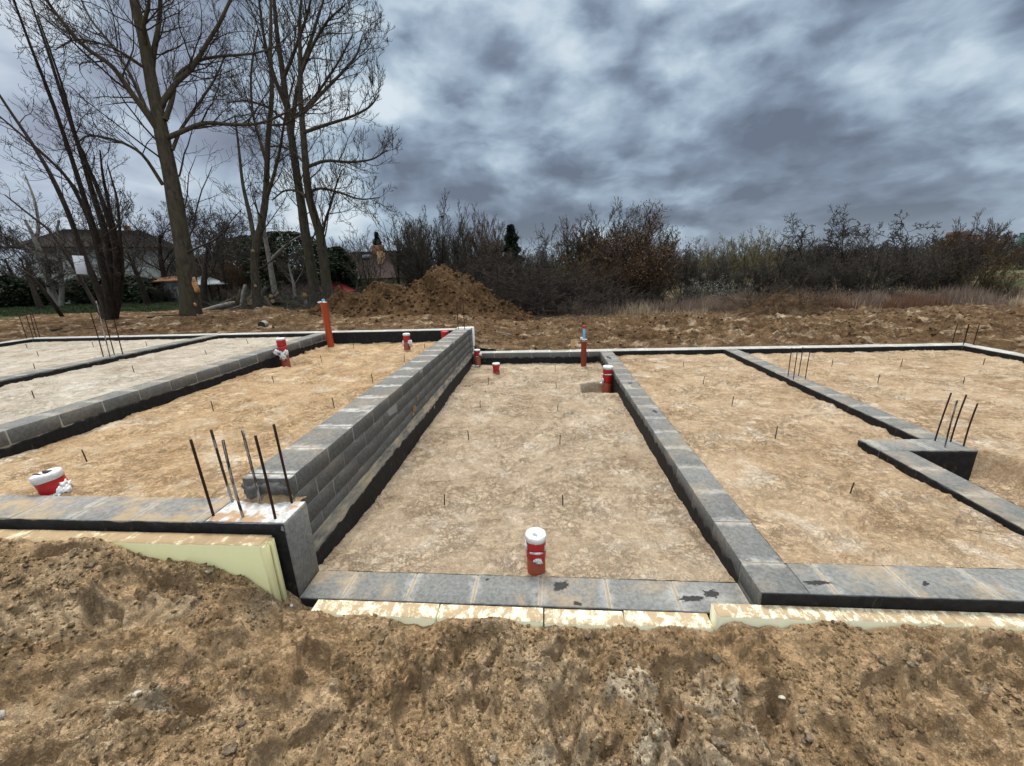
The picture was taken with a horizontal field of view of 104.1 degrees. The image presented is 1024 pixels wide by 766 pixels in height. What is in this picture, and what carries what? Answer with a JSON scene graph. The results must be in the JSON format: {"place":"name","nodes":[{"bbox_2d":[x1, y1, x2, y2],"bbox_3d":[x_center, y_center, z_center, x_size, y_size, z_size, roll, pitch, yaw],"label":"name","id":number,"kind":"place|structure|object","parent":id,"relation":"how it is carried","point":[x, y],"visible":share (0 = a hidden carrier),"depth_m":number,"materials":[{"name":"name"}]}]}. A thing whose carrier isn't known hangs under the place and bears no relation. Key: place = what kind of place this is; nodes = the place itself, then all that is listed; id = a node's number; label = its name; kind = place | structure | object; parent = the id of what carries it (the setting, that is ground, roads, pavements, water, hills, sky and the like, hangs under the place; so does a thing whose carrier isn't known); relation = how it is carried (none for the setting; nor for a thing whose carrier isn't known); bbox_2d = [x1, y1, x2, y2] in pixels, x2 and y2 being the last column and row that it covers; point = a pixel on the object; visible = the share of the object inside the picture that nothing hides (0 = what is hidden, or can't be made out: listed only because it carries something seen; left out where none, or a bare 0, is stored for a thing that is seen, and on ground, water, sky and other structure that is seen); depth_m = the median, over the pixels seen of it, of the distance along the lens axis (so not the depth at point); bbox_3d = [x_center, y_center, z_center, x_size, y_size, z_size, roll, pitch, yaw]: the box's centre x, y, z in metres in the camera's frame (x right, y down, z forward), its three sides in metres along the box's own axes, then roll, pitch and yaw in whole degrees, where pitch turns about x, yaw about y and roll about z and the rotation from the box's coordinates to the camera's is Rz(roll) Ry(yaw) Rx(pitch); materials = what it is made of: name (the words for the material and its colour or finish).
{"place":"outdoors","nodes":[
{"label":"outdoors","id":0,"kind":"place"},
{"bbox_2d":[0,336,303,424],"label":"sand bed","id":1,"kind":"object","parent":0,"point":[18,401],"visible":0.84,"depth_m":5.63,"materials":[{"name":"beige sand"}]},
{"bbox_2d":[0,537,1023,765],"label":"ground","id":2,"kind":"structure","parent":0,"point":[980,726],"depth_m":1.77,"materials":[{"name":"soil"}]},
{"bbox_2d":[0,495,233,532],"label":"foundation wall","id":3,"kind":"structure","parent":2,"relation":"on","point":[118,514],"depth_m":2.43,"materials":[{"name":"concrete"}]},
{"bbox_2d":[21,530,287,600],"bbox_3d":[-2.094,1.118,2.353,1.516,0.488,0.100,-1,16,5],"label":"insulation board","id":4,"kind":"object","parent":3,"relation":"attached to","point":[254,559],"visible":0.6,"depth_m":2.25,"materials":[{"name":"plastic"}]},
{"bbox_2d":[189,424,318,597],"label":"concrete column","id":5,"kind":"structure","parent":2,"relation":"on","point":[286,526],"depth_m":2.35,"materials":[{"name":"concrete"}]},
{"bbox_2d":[300,570,749,622],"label":"foundation wall","id":6,"kind":"structure","parent":2,"relation":"on","point":[578,593],"depth_m":2.38,"materials":[{"name":"concrete"}]},
{"bbox_2d":[311,599,439,626],"bbox_3d":[-0.785,1.438,2.338,0.732,0.296,0.106,-1,16,5],"label":"insulation board","id":7,"kind":"object","parent":6,"relation":"attached to","point":[423,614],"visible":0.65,"depth_m":2.29,"materials":[{"name":"plastic"}]},
{"bbox_2d":[437,604,542,626],"bbox_3d":[-0.117,1.432,2.287,0.592,0.293,0.099,-1,16,5],"label":"insulation board","id":8,"kind":"object","parent":6,"relation":"attached to","point":[531,616],"visible":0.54,"depth_m":2.24,"materials":[{"name":"plastic"}]},
{"bbox_2d":[545,608,624,629],"bbox_3d":[0.401,1.429,2.241,0.432,0.289,0.105,-1,16,5],"label":"insulation board","id":9,"kind":"object","parent":6,"relation":"attached to","point":[590,619],"visible":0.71,"depth_m":2.19,"materials":[{"name":"plastic"}]},
{"bbox_2d":[623,610,713,632],"bbox_3d":[0.847,1.421,2.206,0.447,0.296,0.100,-1,16,5],"label":"insulation board","id":10,"kind":"object","parent":6,"relation":"attached to","point":[645,620],"visible":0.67,"depth_m":2.16,"materials":[{"name":"plastic"}]},
{"bbox_2d":[600,351,808,604],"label":"foundation wall","id":11,"kind":"structure","parent":2,"relation":"on","point":[753,563],"depth_m":2.98,"materials":[{"name":"concrete"}]},
{"bbox_2d":[761,563,1023,613],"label":"foundation wall","id":12,"kind":"structure","parent":2,"relation":"on","point":[961,589],"depth_m":2.13,"materials":[{"name":"concrete"}]},
{"bbox_2d":[709,603,848,631],"bbox_3d":[1.401,1.307,2.128,0.639,0.221,0.092,-1,16,5],"label":"insulation board","id":13,"kind":"object","parent":12,"relation":"attached to","point":[759,616],"visible":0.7,"depth_m":2.09,"materials":[{"name":"plastic"}]},
{"bbox_2d":[838,607,960,629],"bbox_3d":[1.987,1.301,2.082,0.524,0.221,0.087,-1,16,5],"label":"insulation board","id":14,"kind":"object","parent":12,"relation":"attached to","point":[865,619],"visible":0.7,"depth_m":2.04,"materials":[{"name":"plastic"}]},
{"bbox_2d":[946,611,1023,631],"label":"insulation board","id":15,"kind":"object","parent":12,"relation":"attached to","point":[996,621],"visible":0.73,"depth_m":2.01,"materials":[{"name":"plastic"}]},
{"bbox_2d":[0,301,1023,349],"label":"ground","id":16,"kind":"structure","parent":0,"point":[725,332],"depth_m":10.51,"materials":[{"name":"soil"}]},
{"bbox_2d":[0,0,164,319],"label":"bare tree","id":17,"kind":"object","parent":16,"relation":"on","point":[112,276],"visible":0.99,"depth_m":13.71,"materials":[{"name":"brown plant"}]},
{"bbox_2d":[5,0,342,315],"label":"bare tree","id":18,"kind":"object","parent":16,"relation":"on","point":[156,116],"visible":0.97,"depth_m":13.74,"materials":[{"name":"brown plant"}]},
{"bbox_2d":[18,301,472,352],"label":"foundation wall","id":19,"kind":"structure","parent":16,"relation":"on","point":[375,336],"depth_m":8.61,"materials":[{"name":"concrete"}]},
{"bbox_2d":[217,288,361,311],"bbox_3d":[-9.293,-3.422,17.445,7.538,1.712,4.267,-1,16,5],"label":"brush pile","id":20,"kind":"object","parent":16,"relation":"on","point":[307,305],"visible":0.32,"depth_m":17.56,"materials":[{"name":"brown plant"}]},
{"bbox_2d":[307,264,540,321],"bbox_3d":[-3.437,-3.068,14.210,11.866,2.161,6.392,-1,16,5],"label":"dirt heap","id":21,"kind":"object","parent":16,"relation":"on","point":[382,304],"visible":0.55,"depth_m":12.85,"materials":[{"name":"soil"}]},
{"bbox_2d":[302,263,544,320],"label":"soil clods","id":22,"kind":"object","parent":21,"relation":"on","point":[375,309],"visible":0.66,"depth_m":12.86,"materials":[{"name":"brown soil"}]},
{"bbox_2d":[551,198,696,298],"bbox_3d":[5.027,-5.748,18.259,6.283,4.728,6.991,6,18,25],"label":"bare shrub","id":23,"kind":"object","parent":16,"relation":"on","point":[632,247],"visible":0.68,"depth_m":16.96,"materials":[{"name":"brown plant"}]},
{"bbox_2d":[471,343,972,364],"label":"foundation wall","id":24,"kind":"structure","parent":16,"relation":"on","point":[572,356],"depth_m":8.17,"materials":[{"name":"concrete"}]},
{"bbox_2d":[568,280,1023,316],"bbox_3d":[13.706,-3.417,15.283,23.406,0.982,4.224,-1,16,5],"label":"dry grass","id":25,"kind":"structure","parent":16,"relation":"on","point":[976,295],"depth_m":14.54,"materials":[{"name":"beige plant"}]},
{"bbox_2d":[778,248,861,294],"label":"bare shrub","id":26,"kind":"object","parent":16,"relation":"on","point":[821,274],"visible":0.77,"depth_m":16.81,"materials":[{"name":"brown plant"}]},
{"bbox_2d":[873,247,965,293],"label":"bare shrub","id":27,"kind":"object","parent":16,"relation":"on","point":[925,273],"visible":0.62,"depth_m":16.26,"materials":[{"name":"brown plant"}]},
{"bbox_2d":[849,220,1010,294],"bbox_3d":[17.005,-4.894,16.655,4.728,3.172,3.254,1,16,11],"label":"bare shrub","id":28,"kind":"object","parent":16,"relation":"on","point":[969,261],"visible":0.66,"depth_m":15.88,"materials":[{"name":"brown plant"}]},
{"bbox_2d":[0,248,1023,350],"bbox_3d":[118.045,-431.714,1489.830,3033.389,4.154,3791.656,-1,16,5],"label":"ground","id":29,"kind":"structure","parent":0,"point":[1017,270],"depth_m":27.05,"materials":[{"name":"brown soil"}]},
{"bbox_2d":[0,275,39,307],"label":"hedge shrub","id":30,"kind":"object","parent":29,"relation":"on","point":[4,281],"visible":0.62,"depth_m":26.65,"materials":[{"name":"green plant"}]},
{"bbox_2d":[0,279,49,306],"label":"hedge shrub","id":31,"kind":"object","parent":29,"relation":"on","point":[16,291],"visible":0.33,"depth_m":26.80,"materials":[{"name":"green plant"}]},
{"bbox_2d":[0,228,60,279],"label":"garden tree","id":32,"kind":"object","parent":29,"relation":"on","point":[7,266],"visible":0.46,"depth_m":28.02,"materials":[{"name":"brown plant"}]},
{"bbox_2d":[0,220,93,309],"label":"garden tree","id":33,"kind":"object","parent":29,"relation":"on","point":[31,283],"visible":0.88,"depth_m":24.33,"materials":[{"name":"brown plant"}]},
{"bbox_2d":[0,159,97,306],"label":"bare tree","id":34,"kind":"object","parent":29,"relation":"on","point":[59,299],"visible":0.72,"depth_m":25.12,"materials":[{"name":"brown plant"}]},
{"bbox_2d":[0,339,185,376],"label":"sand bed","id":35,"kind":"object","parent":29,"relation":"on","point":[18,358],"visible":0.77,"depth_m":7.72,"materials":[{"name":"beige sand"}]},
{"bbox_2d":[11,225,175,303],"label":"white house","id":36,"kind":"structure","parent":29,"relation":"on","point":[145,274],"depth_m":35.58,"materials":[{"name":"paint"}]},
{"bbox_2d":[0,300,218,387],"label":"foundation wall","id":37,"kind":"structure","parent":29,"relation":"on","point":[44,372],"depth_m":6.52,"materials":[{"name":"concrete"}]},
{"bbox_2d":[59,206,163,304],"bbox_3d":[-23.591,-7.521,24.414,5.297,6.227,4.833,10,20,35],"label":"garden tree","id":38,"kind":"object","parent":29,"relation":"on","point":[146,299],"visible":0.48,"depth_m":24.36,"materials":[{"name":"brown plant"}]},
{"bbox_2d":[68,188,210,277],"bbox_3d":[-24.417,-9.262,27.712,7.426,8.005,5.521,-9,18,-23],"label":"garden tree","id":39,"kind":"object","parent":29,"relation":"on","point":[162,270],"visible":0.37,"depth_m":26.94,"materials":[{"name":"brown plant"}]},
{"bbox_2d":[128,277,168,302],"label":"hedge shrub","id":40,"kind":"object","parent":29,"relation":"on","point":[134,288],"visible":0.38,"depth_m":26.61,"materials":[{"name":"green plant"}]},
{"bbox_2d":[0,297,322,316],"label":"grass","id":41,"kind":"structure","parent":29,"relation":"on","point":[86,308],"depth_m":22.75,"materials":[{"name":"green plant"}]},
{"bbox_2d":[141,231,233,298],"bbox_3d":[-27.155,-9.699,33.820,6.745,6.283,7.285,-15,21,-38],"label":"bare shrub","id":42,"kind":"object","parent":29,"relation":"on","point":[172,268],"visible":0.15,"depth_m":31.97,"materials":[{"name":"brown plant"}]},
{"bbox_2d":[166,194,249,306],"bbox_3d":[-16.632,-7.251,22.496,5.893,5.917,3.621,13,22,43],"label":"garden tree","id":43,"kind":"object","parent":29,"relation":"on","point":[203,284],"visible":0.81,"depth_m":21.45,"materials":[{"name":"brown plant"}]},
{"bbox_2d":[0,341,437,498],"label":"sand bed","id":44,"kind":"object","parent":29,"relation":"on","point":[147,453],"visible":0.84,"depth_m":3.93,"materials":[{"name":"beige sand"}]},
{"bbox_2d":[28,467,72,495],"bbox_3d":[-3.158,0.811,2.768,0.274,0.432,0.208,-1,16,5],"label":"sewer pipe","id":45,"kind":"object","parent":44,"relation":"on","point":[55,481],"visible":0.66,"depth_m":2.71,"materials":[{"name":"red plastic"}]},
{"bbox_2d":[0,333,326,458],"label":"foundation wall","id":46,"kind":"structure","parent":44,"relation":"on","point":[35,431],"depth_m":4.47,"materials":[{"name":"concrete"}]},
{"bbox_2d":[192,227,251,300],"bbox_3d":[-18.486,-7.555,25.489,4.273,5.528,4.584,-12,19,-32],"label":"garden tree","id":47,"kind":"object","parent":29,"relation":"on","point":[235,243],"visible":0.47,"depth_m":25.65,"materials":[{"name":"brown plant"}]},
{"bbox_2d":[197,256,249,300],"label":"bare shrub","id":48,"kind":"object","parent":29,"relation":"on","point":[213,290],"visible":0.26,"depth_m":27.06,"materials":[{"name":"brown plant"}]},
{"bbox_2d":[197,247,290,296],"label":"bare shrub","id":49,"kind":"object","parent":29,"relation":"on","point":[242,280],"visible":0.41,"depth_m":27.60,"materials":[{"name":"brown plant"}]},
{"bbox_2d":[168,275,360,309],"bbox_3d":[-12.166,-4.067,20.119,9.695,2.592,5.595,-1,16,5],"label":"brush pile","id":50,"kind":"object","parent":29,"relation":"on","point":[318,292],"visible":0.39,"depth_m":19.45,"materials":[{"name":"brown plant"}]},
{"bbox_2d":[234,181,311,297],"bbox_3d":[-13.134,-7.660,22.460,3.710,6.456,2.298,-10,18,-25],"label":"bare tree","id":51,"kind":"object","parent":29,"relation":"on","point":[270,264],"visible":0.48,"depth_m":22.49,"materials":[{"name":"brown plant"}]},
{"bbox_2d":[211,0,354,308],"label":"bare tree","id":52,"kind":"object","parent":29,"relation":"on","point":[257,234],"visible":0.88,"depth_m":15.65,"materials":[{"name":"brown plant"}]},
{"bbox_2d":[229,231,345,297],"bbox_3d":[-16.733,-8.656,30.285,7.742,5.382,7.784,11,21,38],"label":"conifer","id":53,"kind":"object","parent":29,"relation":"on","point":[279,236],"visible":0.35,"depth_m":28.46,"materials":[{"name":"green plant"}]},
{"bbox_2d":[199,0,383,301],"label":"bare tree","id":54,"kind":"object","parent":29,"relation":"on","point":[310,264],"visible":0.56,"depth_m":19.37,"materials":[{"name":"brown plant"}]},
{"bbox_2d":[273,245,317,296],"bbox_3d":[-14.597,-7.179,26.778,3.144,4.083,2.093,-1,16,5],"label":"garden tree","id":55,"kind":"object","parent":29,"relation":"on","point":[292,273],"visible":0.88,"depth_m":26.61,"materials":[{"name":"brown plant"}]},
{"bbox_2d":[230,0,402,297],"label":"bare tree","id":56,"kind":"object","parent":29,"relation":"on","point":[308,195],"visible":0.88,"depth_m":18.98,"materials":[{"name":"brown plant"}]},
{"bbox_2d":[328,246,358,292],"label":"conifer","id":57,"kind":"object","parent":29,"relation":"on","point":[349,279],"visible":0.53,"depth_m":32.41,"materials":[{"name":"green plant"}]},
{"bbox_2d":[241,328,472,564],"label":"foundation wall","id":58,"kind":"structure","parent":29,"relation":"on","point":[343,465],"depth_m":3.47,"materials":[{"name":"concrete"}]},
{"bbox_2d":[339,217,391,285],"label":"bare shrub","id":59,"kind":"object","parent":29,"relation":"on","point":[376,276],"visible":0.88,"depth_m":26.95,"materials":[{"name":"brown plant"}]},
{"bbox_2d":[343,239,416,293],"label":"cream house","id":60,"kind":"structure","parent":29,"relation":"on","point":[387,274],"depth_m":36.03,"materials":[{"name":"paint"}]},
{"bbox_2d":[363,199,423,286],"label":"bare shrub","id":61,"kind":"object","parent":29,"relation":"on","point":[402,240],"visible":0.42,"depth_m":23.13,"materials":[{"name":"brown plant"}]},
{"bbox_2d":[377,188,465,283],"bbox_3d":[-4.887,-7.366,22.320,4.802,6.302,5.327,-8,17,-20],"label":"bare shrub","id":62,"kind":"object","parent":29,"relation":"on","point":[410,263],"visible":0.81,"depth_m":21.52,"materials":[{"name":"brown plant"}]},
{"bbox_2d":[421,201,492,272],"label":"bare shrub","id":63,"kind":"object","parent":29,"relation":"on","point":[468,247],"visible":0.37,"depth_m":22.36,"materials":[{"name":"brown plant"}]},
{"bbox_2d":[431,235,507,287],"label":"bare shrub","id":64,"kind":"object","parent":29,"relation":"on","point":[474,274],"visible":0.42,"depth_m":21.07,"materials":[{"name":"brown plant"}]},
{"bbox_2d":[457,202,525,289],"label":"bare shrub","id":65,"kind":"object","parent":29,"relation":"on","point":[482,232],"visible":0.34,"depth_m":23.05,"materials":[{"name":"brown plant"}]},
{"bbox_2d":[494,224,526,296],"bbox_3d":[-0.010,-6.800,23.213,2.811,4.604,2.700,-1,16,5],"label":"conifer","id":66,"kind":"object","parent":29,"relation":"on","point":[511,237],"visible":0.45,"depth_m":22.50,"materials":[{"name":"green plant"}]},
{"bbox_2d":[0,228,1023,298],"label":"woods","id":67,"kind":"object","parent":29,"relation":"on","point":[1009,246],"visible":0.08,"depth_m":56.17,"materials":[{"name":"brown plant"}]},
{"bbox_2d":[318,362,737,583],"bbox_3d":[0.272,0.498,5.481,2.688,0.328,6.200,-1,16,5],"label":"sand bed","id":68,"kind":"object","parent":29,"relation":"on","point":[511,471],"visible":0.95,"depth_m":3.55,"materials":[{"name":"beige sand"}]},
{"bbox_2d":[524,527,545,575],"bbox_3d":[0.156,1.209,2.576,0.138,0.563,0.142,-1,16,5],"label":"sewer pipe","id":69,"kind":"object","parent":68,"relation":"on","point":[535,544],"visible":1,"depth_m":2.49,"materials":[{"name":"red plastic"}]},
{"bbox_2d":[459,235,606,313],"bbox_3d":[0.273,-4.227,16.946,7.228,4.119,5.924,4,17,19],"label":"brush pile","id":70,"kind":"object","parent":29,"relation":"on","point":[486,272],"visible":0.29,"depth_m":16.19,"materials":[{"name":"brown plant"}]},
{"bbox_2d":[464,226,658,319],"bbox_3d":[1.827,-3.791,16.160,7.955,4.585,6.556,-8,17,-19],"label":"brush pile","id":71,"kind":"object","parent":29,"relation":"on","point":[560,305],"visible":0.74,"depth_m":15.06,"materials":[{"name":"brown plant"}]},
{"bbox_2d":[538,216,613,297],"bbox_3d":[3.348,-6.019,19.721,3.640,4.538,4.037,6,18,26],"label":"bare shrub","id":72,"kind":"object","parent":29,"relation":"on","point":[569,251],"visible":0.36,"depth_m":18.86,"materials":[{"name":"brown plant"}]},
{"bbox_2d":[554,255,626,296],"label":"bare shrub","id":73,"kind":"object","parent":29,"relation":"on","point":[601,271],"visible":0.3,"depth_m":16.75,"materials":[{"name":"brown plant"}]},
{"bbox_2d":[555,197,655,289],"bbox_3d":[4.781,-6.560,20.065,4.582,5.335,4.949,6,18,25],"label":"bare shrub","id":74,"kind":"object","parent":29,"relation":"on","point":[619,222],"visible":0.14,"depth_m":19.72,"materials":[{"name":"brown plant"}]},
{"bbox_2d":[589,244,674,301],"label":"bare shrub","id":75,"kind":"object","parent":29,"relation":"on","point":[618,276],"visible":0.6,"depth_m":16.29,"materials":[{"name":"brown plant"}]},
{"bbox_2d":[623,219,690,297],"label":"bare shrub","id":76,"kind":"object","parent":29,"relation":"on","point":[674,260],"visible":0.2,"depth_m":18.64,"materials":[{"name":"brown plant"}]},
{"bbox_2d":[641,277,710,306],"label":"bare shrub","id":77,"kind":"object","parent":29,"relation":"on","point":[680,298],"visible":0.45,"depth_m":16.91,"materials":[{"name":"brown plant"}]},
{"bbox_2d":[669,247,717,298],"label":"bare shrub","id":78,"kind":"object","parent":29,"relation":"on","point":[691,269],"visible":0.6,"depth_m":20.04,"materials":[{"name":"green plant"}]},
{"bbox_2d":[674,236,734,293],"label":"bare shrub","id":79,"kind":"object","parent":29,"relation":"on","point":[708,257],"visible":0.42,"depth_m":23.56,"materials":[{"name":"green plant"}]},
{"bbox_2d":[693,252,754,298],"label":"bare shrub","id":80,"kind":"object","parent":29,"relation":"on","point":[717,274],"visible":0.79,"depth_m":19.29,"materials":[{"name":"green plant"}]},
{"bbox_2d":[704,225,787,293],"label":"bare shrub","id":81,"kind":"object","parent":29,"relation":"on","point":[734,259],"visible":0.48,"depth_m":21.52,"materials":[{"name":"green plant"}]},
{"bbox_2d":[734,249,803,296],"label":"bare shrub","id":82,"kind":"object","parent":29,"relation":"on","point":[762,277],"visible":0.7,"depth_m":18.21,"materials":[{"name":"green plant"}]},
{"bbox_2d":[526,302,1023,321],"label":"dry grass","id":83,"kind":"structure","parent":29,"relation":"on","point":[1002,309],"depth_m":13.23,"materials":[{"name":"brown plant"}]},
{"bbox_2d":[740,293,841,317],"bbox_3d":[9.065,-2.539,13.134,5.150,0.885,3.150,-1,16,5],"label":"dirt heap","id":84,"kind":"object","parent":29,"relation":"on","point":[794,305],"visible":0.43,"depth_m":12.46,"materials":[{"name":"soil"}]},
{"bbox_2d":[617,353,1023,568],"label":"sand bed","id":85,"kind":"object","parent":29,"relation":"on","point":[787,489],"visible":0.92,"depth_m":3.38,"materials":[{"name":"beige sand"}]},
{"bbox_2d":[878,450,1023,535],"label":"foundation wall","id":86,"kind":"structure","parent":85,"relation":"on","point":[1009,515],"depth_m":3.03,"materials":[{"name":"concrete"}]},
{"bbox_2d":[774,212,884,295],"bbox_3d":[15.025,-5.892,18.635,5.384,4.183,3.706,-10,18,-26],"label":"bare shrub","id":87,"kind":"object","parent":29,"relation":"on","point":[802,235],"visible":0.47,"depth_m":18.56,"materials":[{"name":"brown plant"}]},
{"bbox_2d":[822,246,908,293],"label":"bare shrub","id":88,"kind":"object","parent":29,"relation":"on","point":[871,274],"visible":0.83,"depth_m":15.98,"materials":[{"name":"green plant"}]},
{"bbox_2d":[790,289,951,309],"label":"dry grass","id":89,"kind":"structure","parent":29,"relation":"on","point":[907,302],"depth_m":13.65,"materials":[{"name":"beige plant"}]},
{"bbox_2d":[814,203,941,288],"bbox_3d":[17.076,-6.335,19.418,4.183,4.485,6.078,8,19,31],"label":"bare shrub","id":90,"kind":"object","parent":29,"relation":"on","point":[898,235],"visible":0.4,"depth_m":18.24,"materials":[{"name":"brown plant"}]},
{"bbox_2d":[748,350,1023,508],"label":"sand bed","id":91,"kind":"object","parent":29,"relation":"on","point":[917,387],"visible":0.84,"depth_m":5.42,"materials":[{"name":"beige sand"}]},
{"bbox_2d":[724,347,945,438],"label":"foundation wall","id":92,"kind":"structure","parent":91,"relation":"on","point":[890,423],"depth_m":5.02,"materials":[{"name":"concrete"}]},
{"bbox_2d":[857,393,977,480],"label":"foundation wall","id":93,"kind":"structure","parent":91,"relation":"on","point":[954,457],"depth_m":3.65,"materials":[{"name":"concrete"}]},
{"bbox_2d":[912,240,984,291],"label":"bare shrub","id":94,"kind":"object","parent":29,"relation":"on","point":[947,261],"visible":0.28,"depth_m":16.96,"materials":[{"name":"brown plant"}]},
{"bbox_2d":[920,249,1023,291],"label":"bare shrub","id":95,"kind":"object","parent":29,"relation":"on","point":[993,275],"visible":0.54,"depth_m":15.54,"materials":[{"name":"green plant"}]},
{"bbox_2d":[925,207,1023,290],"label":"bare shrub","id":96,"kind":"object","parent":29,"relation":"on","point":[954,243],"visible":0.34,"depth_m":18.88,"materials":[{"name":"brown plant"}]},
{"bbox_2d":[0,0,1023,276],"label":"sky","id":97,"kind":"structure","parent":0,"point":[737,116],"materials":[{"name":"grey"}]},
{"bbox_2d":[973,340,1023,353],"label":"ground","id":98,"kind":"structure","parent":0,"point":[1006,345],"depth_m":7.43,"materials":[{"name":"soil"}]},
{"bbox_2d":[952,323,1023,362],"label":"foundation wall","id":99,"kind":"structure","parent":98,"relation":"on","point":[993,352],"depth_m":7.25,"materials":[{"name":"concrete"}]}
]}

